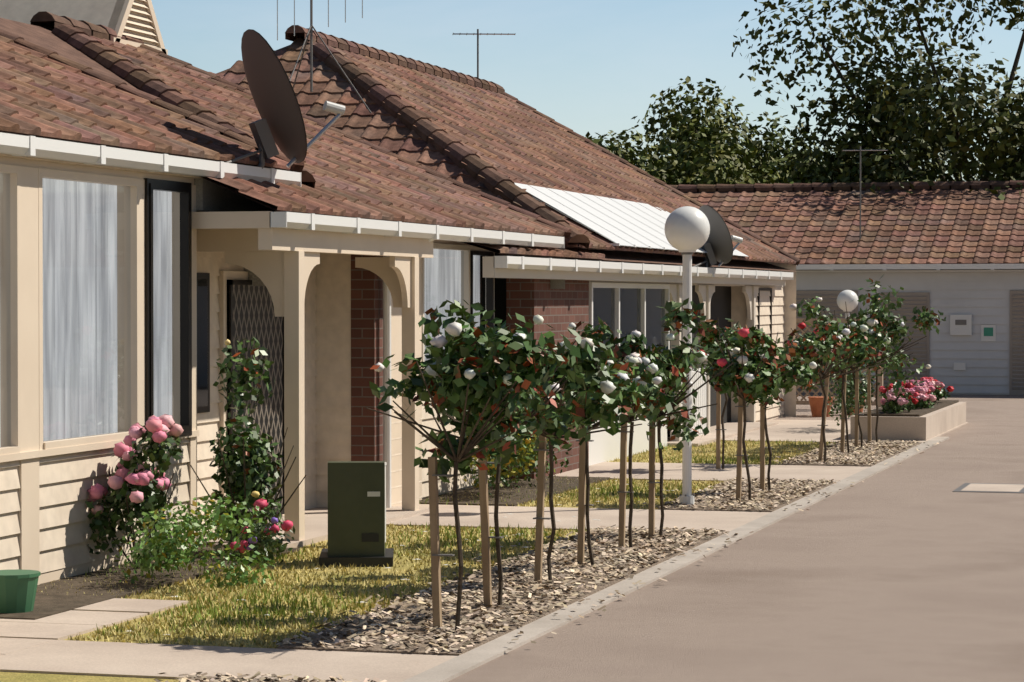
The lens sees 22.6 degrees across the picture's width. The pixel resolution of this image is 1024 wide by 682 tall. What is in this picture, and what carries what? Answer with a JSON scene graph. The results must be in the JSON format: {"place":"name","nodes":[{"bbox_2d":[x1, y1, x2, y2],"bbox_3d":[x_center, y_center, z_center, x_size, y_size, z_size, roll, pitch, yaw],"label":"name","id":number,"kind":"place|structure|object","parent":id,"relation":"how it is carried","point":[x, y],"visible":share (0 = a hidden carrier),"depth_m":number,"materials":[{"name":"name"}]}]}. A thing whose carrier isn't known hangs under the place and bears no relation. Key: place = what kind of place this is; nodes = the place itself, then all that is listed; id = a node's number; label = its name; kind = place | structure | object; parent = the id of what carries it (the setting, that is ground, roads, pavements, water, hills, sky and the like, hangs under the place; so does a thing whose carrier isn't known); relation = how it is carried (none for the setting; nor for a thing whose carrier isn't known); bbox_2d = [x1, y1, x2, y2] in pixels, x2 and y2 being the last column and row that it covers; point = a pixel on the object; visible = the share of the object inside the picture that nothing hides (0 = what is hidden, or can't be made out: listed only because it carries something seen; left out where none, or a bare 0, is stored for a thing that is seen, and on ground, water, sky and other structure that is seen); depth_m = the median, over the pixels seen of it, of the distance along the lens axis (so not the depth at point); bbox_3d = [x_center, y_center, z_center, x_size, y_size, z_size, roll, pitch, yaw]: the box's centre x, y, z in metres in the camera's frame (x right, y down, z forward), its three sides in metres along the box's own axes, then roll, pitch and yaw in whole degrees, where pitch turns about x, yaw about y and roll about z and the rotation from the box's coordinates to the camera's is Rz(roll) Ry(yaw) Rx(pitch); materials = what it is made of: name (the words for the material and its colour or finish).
{"place":"outdoors","nodes":[
{"label":"outdoors","id":0,"kind":"place"},
{"bbox_2d":[0,476,609,619],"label":"garden bed soil","id":1,"kind":"structure","parent":0,"point":[55,600],"depth_m":17.09,"materials":[{"name":"brown soil"}]},
{"bbox_2d":[0,569,40,612],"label":"plant pot","id":2,"kind":"object","parent":1,"relation":"on","point":[18,588],"visible":0.83,"depth_m":15.20,"materials":[{"name":"green plastic"}]},
{"bbox_2d":[85,414,183,568],"bbox_3d":[-2.630,1.054,17.710,0.898,1.117,0.944,1,1,40],"label":"pink rose bush","id":3,"kind":"object","parent":1,"relation":"on","point":[137,484],"visible":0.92,"depth_m":17.48,"materials":[{"name":"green plant"}]},
{"bbox_2d":[106,493,278,587],"bbox_3d":[-2.092,1.340,16.922,1.145,0.719,1.226,0,1,16],"label":"shrub","id":4,"kind":"object","parent":1,"relation":"on","point":[157,550],"visible":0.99,"depth_m":16.70,"materials":[{"name":"green plant"}]},
{"bbox_2d":[190,337,305,562],"bbox_3d":[-1.858,0.845,18.657,0.910,1.760,1.054,0,1,16],"label":"rose bush","id":5,"kind":"object","parent":1,"relation":"on","point":[251,477],"visible":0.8,"depth_m":18.70,"materials":[{"name":"green plant"}]},
{"bbox_2d":[463,434,548,494],"bbox_3d":[-0.052,0.975,24.413,0.965,0.993,1.640,0,1,-12],"label":"shrub","id":6,"kind":"object","parent":1,"relation":"on","point":[522,452],"visible":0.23,"depth_m":24.11,"materials":[{"name":"green plant"}]},
{"bbox_2d":[506,401,571,487],"bbox_3d":[0.252,0.996,25.614,0.704,1.054,1.286,0,1,16],"label":"green shrub","id":7,"kind":"object","parent":1,"relation":"on","point":[529,471],"visible":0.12,"depth_m":25.53,"materials":[{"name":"green plant"}]},
{"bbox_2d":[0,439,837,681],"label":"lawn","id":8,"kind":"structure","parent":0,"point":[20,677],"depth_m":16.99,"materials":[{"name":"green plant"}]},
{"bbox_2d":[229,498,294,565],"bbox_3d":[-1.717,1.322,17.455,0.370,0.500,0.551,-1,1,-37],"label":"flowering shrub","id":9,"kind":"object","parent":8,"relation":"on","point":[274,529],"visible":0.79,"depth_m":17.41,"materials":[{"name":"green plant"}]},
{"bbox_2d":[319,461,393,566],"bbox_3d":[-1.112,1.224,18.355,0.520,0.740,0.660,0,1,-2],"label":"utility pedestal","id":10,"kind":"object","parent":8,"relation":"on","point":[356,513],"visible":0.97,"depth_m":18.09,"materials":[{"name":"green plastic"}]},
{"bbox_2d":[385,462,386,541],"bbox_3d":[-1.042,1.253,19.652,0.160,0.640,0.160,0,1,16],"label":"marker post","id":11,"kind":"object","parent":8,"relation":"on","point":[385,500],"visible":0.14,"depth_m":19.63,"materials":[{"name":"white paint"}]},
{"bbox_2d":[0,419,967,681],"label":"footpath","id":12,"kind":"structure","parent":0,"point":[42,645],"depth_m":14.88,"materials":[{"name":"concrete"}]},
{"bbox_2d":[695,319,741,468],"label":"rose tree","id":13,"kind":"object","parent":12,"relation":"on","point":[709,333],"visible":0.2,"depth_m":28.19,"materials":[{"name":"green plant"}]},
{"bbox_2d":[826,360,879,425],"bbox_3d":[4.858,0.692,36.650,0.820,1.060,2.031,0,1,16],"label":"green shrub","id":14,"kind":"object","parent":12,"relation":"on","point":[850,401],"visible":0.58,"depth_m":36.30,"materials":[{"name":"green plant"}]},
{"bbox_2d":[850,377,965,440],"bbox_3d":[5.696,0.920,36.447,1.000,0.746,5.200,0,1,16],"label":"raised flower bed","id":15,"kind":"object","parent":12,"relation":"on","point":[920,412],"visible":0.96,"depth_m":34.38,"materials":[{"name":"concrete"}]},
{"bbox_2d":[151,0,1023,180],"label":"sky","id":16,"kind":"structure","parent":0,"point":[593,66],"materials":[{"name":"blue"}]},
{"bbox_2d":[448,393,1023,681],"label":"road","id":17,"kind":"structure","parent":0,"point":[910,569],"depth_m":16.17,"materials":[{"name":"concrete"}]},
{"bbox_2d":[402,437,948,681],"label":"kerb","id":18,"kind":"structure","parent":17,"relation":"on","point":[459,665],"depth_m":16.57,"materials":[{"name":"concrete"}]},
{"bbox_2d":[808,369,864,416],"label":"terracotta planter","id":19,"kind":"object","parent":17,"relation":"on","point":[816,404],"visible":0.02,"depth_m":40.88,"materials":[{"name":"orange ceramic"}]},
{"bbox_2d":[796,313,883,407],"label":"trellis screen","id":20,"kind":"object","parent":17,"relation":"on","point":[805,402],"visible":0.18,"depth_m":43.72,"materials":[{"name":"brown wood"}]},
{"bbox_2d":[952,483,1023,492],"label":"drain cover","id":21,"kind":"object","parent":17,"relation":"on","point":[991,488],"visible":1,"depth_m":25.43,"materials":[{"name":"beige concrete"}]},
{"bbox_2d":[669,180,1023,394],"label":"garage block","id":22,"kind":"structure","parent":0,"point":[952,252],"depth_m":51.18,"materials":[{"name":"brown tile"}]},
{"bbox_2d":[842,146,886,239],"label":"tv antenna","id":23,"kind":"object","parent":22,"relation":"attached to","point":[860,150],"visible":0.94,"depth_m":51.98,"materials":[{"name":"grey metal"}]},
{"bbox_2d":[796,290,1023,394],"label":"roller doors","id":24,"kind":"structure","parent":22,"relation":"in","point":[959,324],"depth_m":50.64,"materials":[{"name":"white paint"}]},
{"label":"ground","id":25,"kind":"structure","parent":0,"visible":0},
{"bbox_2d":[0,29,304,584],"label":"cottage","id":26,"kind":"structure","parent":25,"relation":"on","point":[98,292],"depth_m":17.82,"materials":[{"name":"beige"}]},
{"bbox_2d":[0,164,191,454],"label":"bay window","id":27,"kind":"structure","parent":26,"relation":"in","point":[78,389],"depth_m":17.82,"materials":[{"name":"fabric"}]},
{"bbox_2d":[225,29,344,168],"bbox_3d":[-1.905,-1.824,19.765,0.813,1.222,1.513,0,1,16],"label":"satellite dish","id":28,"kind":"object","parent":26,"relation":"attached to","point":[280,124],"visible":1,"depth_m":20.00,"materials":[{"name":"grey metal"}]},
{"bbox_2d":[0,0,571,540],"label":"cottage","id":29,"kind":"structure","parent":25,"relation":"on","point":[356,256],"depth_m":22.58,"materials":[{"name":"beige"}]},
{"bbox_2d":[197,271,283,519],"bbox_3d":[-2.214,0.467,20.873,0.085,2.070,2.011,0,1,16],"label":"security door","id":30,"kind":"structure","parent":29,"relation":"in","point":[246,311],"depth_m":20.90,"materials":[{"name":"paint"}]},
{"bbox_2d":[422,243,493,373],"bbox_3d":[-0.679,-0.301,24.941,0.395,1.270,2.373,0,1,16],"label":"front window","id":31,"kind":"structure","parent":29,"relation":"in","point":[453,271],"depth_m":25.15,"materials":[{"name":"white fabric"}]},
{"bbox_2d":[210,25,800,478],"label":"cottage","id":32,"kind":"structure","parent":25,"relation":"on","point":[618,265],"depth_m":32.43,"materials":[{"name":"brown tile"}]},
{"bbox_2d":[277,0,370,113],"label":"tv antenna","id":33,"kind":"object","parent":32,"relation":"on","point":[310,30],"visible":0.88,"depth_m":30.12,"materials":[{"name":"grey metal"}]},
{"bbox_2d":[453,29,515,77],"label":"tv antenna","id":34,"kind":"object","parent":32,"relation":"on","point":[477,33],"visible":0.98,"depth_m":41.26,"materials":[{"name":"grey metal"}]},
{"bbox_2d":[589,282,771,349],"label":"window","id":35,"kind":"structure","parent":32,"relation":"in","point":[615,287],"depth_m":31.30,"materials":[{"name":"white paint"}]},
{"bbox_2d":[692,205,742,267],"bbox_3d":[2.623,-1.352,33.709,0.608,0.899,1.375,0,1,16],"label":"satellite dish","id":36,"kind":"object","parent":32,"relation":"attached to","point":[717,246],"visible":0.73,"depth_m":33.93,"materials":[{"name":"grey metal"}]},
{"bbox_2d":[155,439,940,681],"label":"mulch bed","id":37,"kind":"object","parent":25,"relation":"on","point":[405,627],"visible":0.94,"depth_m":16.64,"materials":[{"name":"beige gravel"}]},
{"bbox_2d":[369,300,581,630],"bbox_3d":[-0.199,0.712,14.451,1.102,1.898,0.974,1,1,39],"label":"rose tree","id":38,"kind":"object","parent":37,"relation":"on","point":[468,383],"visible":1,"depth_m":14.35,"materials":[{"name":"green plant"}]},
{"bbox_2d":[366,313,630,607],"bbox_3d":[-0.203,0.739,15.206,1.536,1.816,1.561,1,1,36],"label":"rose tree","id":39,"kind":"object","parent":37,"relation":"on","point":[592,361],"visible":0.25,"depth_m":15.18,"materials":[{"name":"green plant"}]},
{"bbox_2d":[440,345,648,583],"bbox_3d":[0.268,0.819,16.693,1.336,1.609,1.553,0,1,-26],"label":"rose tree","id":40,"kind":"object","parent":37,"relation":"on","point":[552,429],"visible":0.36,"depth_m":16.72,"materials":[{"name":"green plant"}]},
{"bbox_2d":[556,348,678,565],"bbox_3d":[0.623,0.820,17.777,0.949,1.574,1.228,1,1,44],"label":"rose tree","id":41,"kind":"object","parent":37,"relation":"on","point":[651,401],"visible":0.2,"depth_m":17.86,"materials":[{"name":"green plant"}]},
{"bbox_2d":[560,330,688,547],"bbox_3d":[0.821,0.748,19.145,0.988,1.667,1.452,1,1,42],"label":"rose tree","id":42,"kind":"object","parent":37,"relation":"on","point":[656,364],"visible":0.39,"depth_m":19.07,"materials":[{"name":"green plant"}]},
{"bbox_2d":[563,298,733,536],"bbox_3d":[1.087,0.614,19.999,1.423,1.908,1.120,-1,1,-31],"label":"rose tree","id":43,"kind":"object","parent":37,"relation":"on","point":[676,315],"visible":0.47,"depth_m":20.01,"materials":[{"name":"green plant"}]},
{"bbox_2d":[664,206,709,505],"bbox_3d":[1.577,0.151,23.057,0.410,2.729,0.410,0,1,16],"label":"globe lamp post","id":44,"kind":"object","parent":37,"relation":"on","point":[687,230],"visible":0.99,"depth_m":22.99,"materials":[{"name":"white metal"}]},
{"bbox_2d":[697,326,791,500],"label":"rose tree","id":45,"kind":"object","parent":37,"relation":"on","point":[757,371],"visible":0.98,"depth_m":23.41,"materials":[{"name":"green plant"}]},
{"bbox_2d":[692,318,822,490],"bbox_3d":[2.326,0.635,24.714,1.042,1.709,1.238,-1,1,-40],"label":"rose tree","id":46,"kind":"object","parent":37,"relation":"on","point":[798,372],"visible":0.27,"depth_m":24.73,"materials":[{"name":"green plant"}]},
{"bbox_2d":[783,316,885,461],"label":"rose tree","id":47,"kind":"object","parent":37,"relation":"on","point":[812,348],"visible":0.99,"depth_m":29.03,"materials":[{"name":"green plant"}]},
{"bbox_2d":[784,310,893,452],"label":"rose tree","id":48,"kind":"object","parent":37,"relation":"on","point":[851,337],"visible":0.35,"depth_m":30.62,"materials":[{"name":"green plant"}]},
{"bbox_2d":[837,290,857,325],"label":"globe lamp post","id":49,"kind":"object","parent":37,"relation":"on","point":[846,296],"visible":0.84,"depth_m":47.34,"materials":[{"name":"white glass"}]},
{"bbox_2d":[789,275,930,446],"bbox_3d":[4.325,0.263,31.924,1.614,2.212,1.282,0,1,-8],"label":"rose tree","id":50,"kind":"object","parent":37,"relation":"on","point":[877,340],"visible":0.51,"depth_m":31.84,"materials":[{"name":"green plant"}]},
{"bbox_2d":[856,302,945,441],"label":"rose tree","id":51,"kind":"object","parent":37,"relation":"on","point":[924,322],"visible":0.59,"depth_m":32.72,"materials":[{"name":"green plant"}]},
{"bbox_2d":[585,131,634,164],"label":"broadleaf tree","id":52,"kind":"object","parent":25,"relation":"on","point":[624,156],"visible":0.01,"depth_m":61.70,"materials":[{"name":"green plant"}]},
{"bbox_2d":[593,130,750,184],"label":"broadleaf tree","id":53,"kind":"object","parent":25,"relation":"on","point":[651,166],"visible":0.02,"depth_m":66.44,"materials":[{"name":"green plant"}]},
{"bbox_2d":[628,76,908,184],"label":"broadleaf tree","id":54,"kind":"object","parent":25,"relation":"on","point":[715,145],"visible":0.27,"depth_m":68.90,"materials":[{"name":"green plant"}]},
{"bbox_2d":[780,146,880,183],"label":"broadleaf tree","id":55,"kind":"object","parent":25,"relation":"on","point":[795,176],"visible":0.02,"depth_m":64.03,"materials":[{"name":"green plant"}]},
{"bbox_2d":[731,0,1023,199],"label":"oak tree","id":56,"kind":"object","parent":25,"relation":"on","point":[896,129],"visible":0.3,"depth_m":58.92,"materials":[{"name":"green plant"}]}
]}

